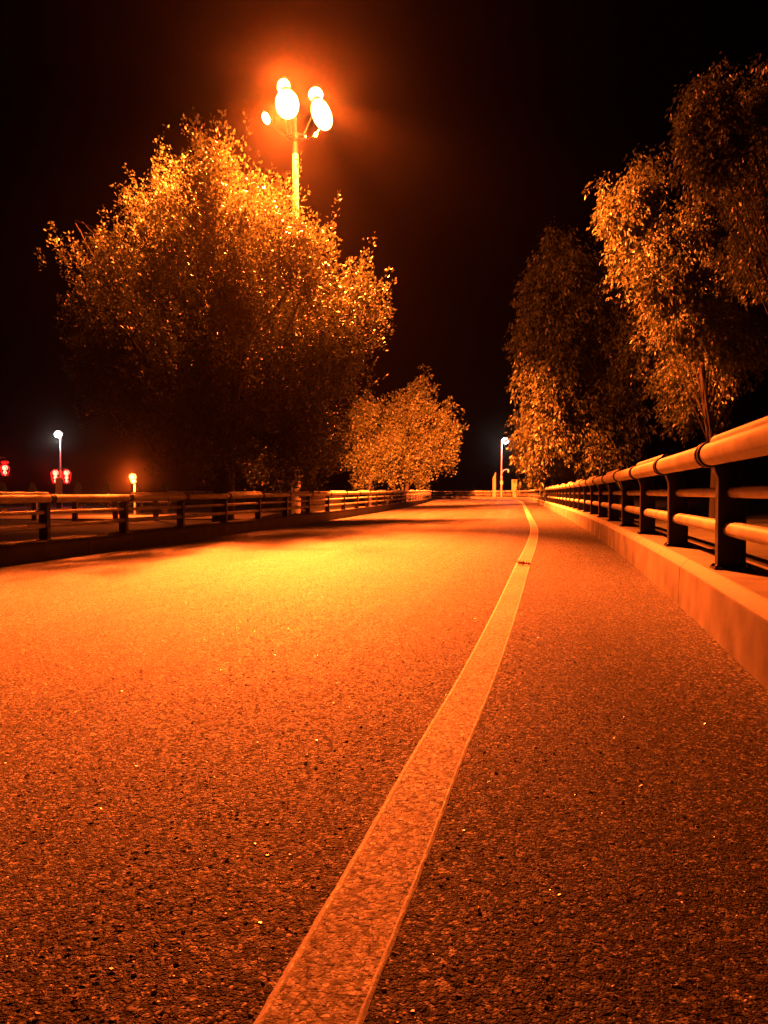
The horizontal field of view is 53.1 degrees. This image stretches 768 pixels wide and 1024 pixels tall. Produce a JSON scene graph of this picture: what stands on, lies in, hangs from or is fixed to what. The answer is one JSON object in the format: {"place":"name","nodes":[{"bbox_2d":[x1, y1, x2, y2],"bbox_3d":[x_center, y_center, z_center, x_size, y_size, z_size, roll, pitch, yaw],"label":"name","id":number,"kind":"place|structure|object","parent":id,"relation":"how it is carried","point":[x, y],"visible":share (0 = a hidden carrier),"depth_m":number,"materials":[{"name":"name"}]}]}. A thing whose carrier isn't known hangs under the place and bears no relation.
{"place":"outdoors","nodes":[
{"label":"outdoors","id":0,"kind":"place"},
{"bbox_2d":[0,513,276,518],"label":"pavement","id":1,"kind":"structure","parent":0,"point":[130,515],"depth_m":50.02,"materials":[{"name":"concrete"}]},
{"bbox_2d":[129,474,136,515],"bbox_3d":[-16.982,-1.129,51.988,0.510,2.918,0.500,0,1,0],"label":"globe lamp","id":2,"kind":"object","parent":1,"relation":"on","point":[132,477],"visible":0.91,"depth_m":51.87,"materials":[{"name":"paint"}]},
{"bbox_2d":[0,499,767,1023],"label":"road","id":3,"kind":"structure","parent":0,"point":[462,551],"depth_m":2.20,"materials":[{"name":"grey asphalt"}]},
{"bbox_2d":[253,499,537,1023],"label":"lane line","id":4,"kind":"object","parent":3,"relation":"on","point":[355,927],"visible":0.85,"depth_m":1.63,"materials":[{"name":"paint"}]},
{"bbox_2d":[517,560,530,564],"bbox_3d":[1.556,0.554,8.497,0.170,0.061,0.074,-1,2,-23],"label":"paper scrap","id":5,"kind":"object","parent":4,"relation":"on","point":[523,562],"visible":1,"depth_m":8.47,"materials":[{"name":"paper"}]},
{"bbox_2d":[0,495,767,559],"bbox_3d":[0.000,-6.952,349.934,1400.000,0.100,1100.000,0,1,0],"label":"ground","id":6,"kind":"structure","parent":0,"point":[757,512],"depth_m":46.65,"materials":[{"name":"soil"}]},
{"bbox_2d":[0,483,11,511],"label":"conical shrub","id":7,"kind":"object","parent":6,"relation":"on","point":[3,486],"visible":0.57,"depth_m":61.87,"materials":[{"name":"green plant"}]},
{"bbox_2d":[23,483,39,510],"bbox_3d":[-28.359,-1.171,62.012,1.446,2.512,1.366,1,2,43],"label":"conical shrub","id":8,"kind":"object","parent":6,"relation":"on","point":[32,486],"visible":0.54,"depth_m":61.83,"materials":[{"name":"green plant"}]},
{"bbox_2d":[54,431,62,506],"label":"street lamp","id":9,"kind":"object","parent":6,"relation":"on","point":[57,434],"visible":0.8,"depth_m":89.76,"materials":[{"name":"white metal"}]},
{"bbox_2d":[55,478,61,507],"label":"sign board","id":10,"kind":"object","parent":6,"relation":"on","point":[58,485],"visible":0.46,"depth_m":79.79,"materials":[{"name":"metal"}]},
{"bbox_2d":[69,483,86,507],"bbox_3d":[-24.639,-1.171,62.012,1.446,2.512,1.366,1,2,43],"label":"conical shrub","id":11,"kind":"object","parent":6,"relation":"on","point":[78,486],"visible":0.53,"depth_m":61.89,"materials":[{"name":"green plant"}]},
{"bbox_2d":[0,501,167,520],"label":"fence","id":12,"kind":"object","parent":6,"relation":"on","point":[34,506],"visible":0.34,"depth_m":44.02,"materials":[{"name":"metal"}]},
{"bbox_2d":[98,482,111,512],"bbox_3d":[-22.366,-1.171,62.012,1.446,2.512,1.366,1,2,43],"label":"conical shrub","id":13,"kind":"object","parent":6,"relation":"on","point":[106,486],"visible":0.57,"depth_m":61.84,"materials":[{"name":"green plant"}]},
{"bbox_2d":[128,483,143,512],"bbox_3d":[-20.024,-1.171,62.012,1.446,2.512,1.366,1,2,43],"label":"conical shrub","id":14,"kind":"object","parent":6,"relation":"on","point":[138,490],"visible":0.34,"depth_m":61.87,"materials":[{"name":"green plant"}]},
{"bbox_2d":[159,482,172,512],"bbox_3d":[-17.681,-1.171,62.012,1.446,2.512,1.366,1,2,43],"label":"conical shrub","id":15,"kind":"object","parent":6,"relation":"on","point":[164,486],"visible":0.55,"depth_m":61.82,"materials":[{"name":"green plant"}]},
{"bbox_2d":[34,107,396,521],"bbox_3d":[-6.451,-8.103,28.872,10.602,18.017,15.552,-1,2,-43],"label":"broadleaf tree","id":16,"kind":"object","parent":6,"relation":"on","point":[234,240],"visible":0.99,"depth_m":26.79,"materials":[{"name":"green plant"}]},
{"bbox_2d":[0,496,431,566],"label":"kerb","id":17,"kind":"structure","parent":6,"relation":"on","point":[18,552],"depth_m":17.04,"materials":[{"name":"concrete"}]},
{"bbox_2d":[0,490,431,539],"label":"guard railing","id":18,"kind":"object","parent":17,"relation":"on","point":[45,524],"visible":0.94,"depth_m":17.17,"materials":[{"name":"metal"}]},
{"bbox_2d":[262,76,331,513],"bbox_3d":[-3.642,-8.740,32.421,2.608,19.090,2.207,-1,1,-20],"label":"mast lamp","id":19,"kind":"object","parent":6,"relation":"on","point":[287,104],"visible":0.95,"depth_m":31.92,"materials":[{"name":"metal"}]},
{"bbox_2d":[336,391,408,505],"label":"broadleaf tree","id":20,"kind":"object","parent":6,"relation":"on","point":[375,458],"visible":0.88,"depth_m":84.83,"materials":[{"name":"green plant"}]},
{"bbox_2d":[367,364,468,500],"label":"broadleaf tree","id":21,"kind":"object","parent":6,"relation":"on","point":[412,409],"visible":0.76,"depth_m":88.95,"materials":[{"name":"green plant"}]},
{"bbox_2d":[467,485,480,496],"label":"conical shrub","id":22,"kind":"object","parent":6,"relation":"on","point":[473,487],"visible":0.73,"depth_m":123.59,"materials":[{"name":"green plant"}]},
{"bbox_2d":[493,472,495,496],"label":"sign board","id":23,"kind":"object","parent":6,"relation":"on","point":[494,485],"visible":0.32,"depth_m":117.79,"materials":[{"name":"metal"}]},
{"bbox_2d":[492,487,504,496],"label":"conical shrub","id":24,"kind":"object","parent":6,"relation":"on","point":[498,489],"visible":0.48,"depth_m":123.69,"materials":[{"name":"green plant"}]},
{"bbox_2d":[500,438,508,496],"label":"street lamp","id":25,"kind":"object","parent":6,"relation":"on","point":[501,476],"visible":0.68,"depth_m":121.74,"materials":[{"name":"white metal"}]},
{"bbox_2d":[511,480,516,496],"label":"sign board","id":26,"kind":"object","parent":6,"relation":"on","point":[513,486],"visible":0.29,"depth_m":117.75,"materials":[{"name":"metal"}]},
{"bbox_2d":[311,496,767,690],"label":"kerb","id":27,"kind":"structure","parent":6,"relation":"on","point":[727,610],"depth_m":4.88,"materials":[{"name":"concrete"}]},
{"bbox_2d":[212,416,767,570],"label":"guard railing","id":28,"kind":"object","parent":27,"relation":"on","point":[721,454],"visible":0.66,"depth_m":5.73,"materials":[{"name":"metal"}]},
{"bbox_2d":[502,216,669,501],"bbox_3d":[12.730,-8.478,46.660,11.816,17.892,7.707,-1,2,-36],"label":"weeping tree","id":29,"kind":"object","parent":6,"relation":"on","point":[583,428],"visible":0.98,"depth_m":45.32,"materials":[{"name":"green plant"}]},
{"bbox_2d":[581,143,767,518],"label":"weeping tree","id":30,"kind":"object","parent":6,"relation":"on","point":[697,381],"visible":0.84,"depth_m":36.33,"materials":[{"name":"green plant"}]},
{"bbox_2d":[659,51,767,313],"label":"weeping tree","id":31,"kind":"object","parent":6,"relation":"on","point":[723,156],"visible":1,"depth_m":25.02,"materials":[{"name":"green plant"}]},
{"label":"lantern post","id":32,"kind":"object","parent":6,"relation":"on","visible":0},
{"bbox_2d":[0,461,9,475],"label":"lantern light","id":33,"kind":"object","parent":32,"relation":"attached to","point":[4,467],"visible":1,"depth_m":83.69,"materials":[{"name":"red"}]},
{"bbox_2d":[0,0,767,494],"label":"sky","id":34,"kind":"structure","parent":0,"point":[459,132],"materials":[{"name":"black"}]},
{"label":"lantern bracket","id":35,"kind":"object","parent":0,"visible":0},
{"bbox_2d":[51,469,59,483],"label":"lantern light","id":36,"kind":"object","parent":35,"relation":"hanging from","point":[55,472],"visible":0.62,"depth_m":87.70,"materials":[{"name":"red"}]},
{"bbox_2d":[62,469,70,483],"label":"lantern light","id":37,"kind":"object","parent":35,"relation":"hanging from","point":[66,472],"visible":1,"depth_m":87.73,"materials":[{"name":"red"}]}
]}

